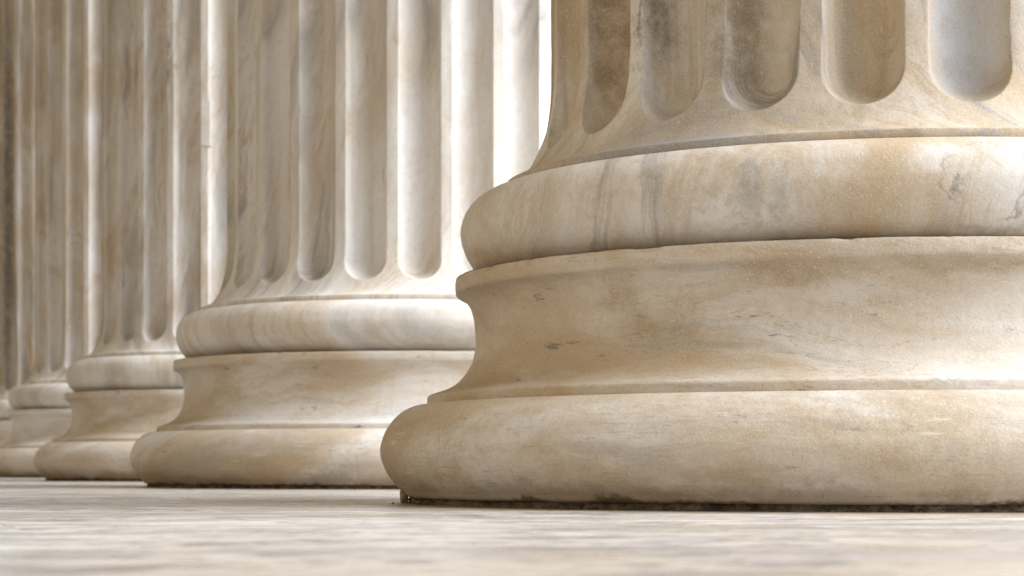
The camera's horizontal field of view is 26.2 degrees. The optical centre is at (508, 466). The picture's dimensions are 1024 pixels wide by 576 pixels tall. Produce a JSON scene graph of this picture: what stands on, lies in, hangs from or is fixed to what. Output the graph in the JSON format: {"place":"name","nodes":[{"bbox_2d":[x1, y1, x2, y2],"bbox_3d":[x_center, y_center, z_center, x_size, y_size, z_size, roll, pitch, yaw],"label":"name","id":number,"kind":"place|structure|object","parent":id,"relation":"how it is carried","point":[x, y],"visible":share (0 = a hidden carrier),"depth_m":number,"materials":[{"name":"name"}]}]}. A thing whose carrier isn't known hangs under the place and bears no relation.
{"place":"outdoors","nodes":[
{"label":"outdoors","id":0,"kind":"place"},
{"bbox_2d":[0,478,1023,575],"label":"floor","id":1,"kind":"structure","parent":0,"point":[68,528],"depth_m":1.60,"materials":[{"name":"stone"}]},
{"bbox_2d":[0,0,35,444],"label":"marble column","id":2,"kind":"structure","parent":1,"relation":"on","point":[17,183],"depth_m":13.03,"materials":[{"name":"beige stone"}]},
{"bbox_2d":[0,0,101,477],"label":"marble column","id":3,"kind":"structure","parent":1,"relation":"on","point":[68,183],"depth_m":10.47,"materials":[{"name":"beige stone"}]},
{"bbox_2d":[34,0,226,481],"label":"marble column","id":4,"kind":"structure","parent":1,"relation":"on","point":[164,160],"depth_m":7.88,"materials":[{"name":"beige stone"}]},
{"bbox_2d":[130,0,550,488],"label":"marble column","id":5,"kind":"structure","parent":1,"relation":"on","point":[326,337],"depth_m":5.32,"materials":[{"name":"beige stone"}]},
{"bbox_2d":[400,490,407,502],"bbox_3d":[-0.151,0.042,3.177,0.012,0.022,0.014,0,0,0],"label":"pebble","id":6,"kind":"object","parent":1,"relation":"on","point":[403,497],"visible":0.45,"depth_m":3.17,"materials":[{"name":"grey stone"}]},
{"bbox_2d":[392,501,944,512],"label":"mortar crumbs","id":7,"kind":"object","parent":1,"relation":"on","point":[409,502],"visible":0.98,"depth_m":2.69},
{"bbox_2d":[380,0,1023,512],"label":"marble column","id":8,"kind":"structure","parent":1,"relation":"on","point":[744,254],"depth_m":2.69,"materials":[{"name":"beige stone"}]}
]}

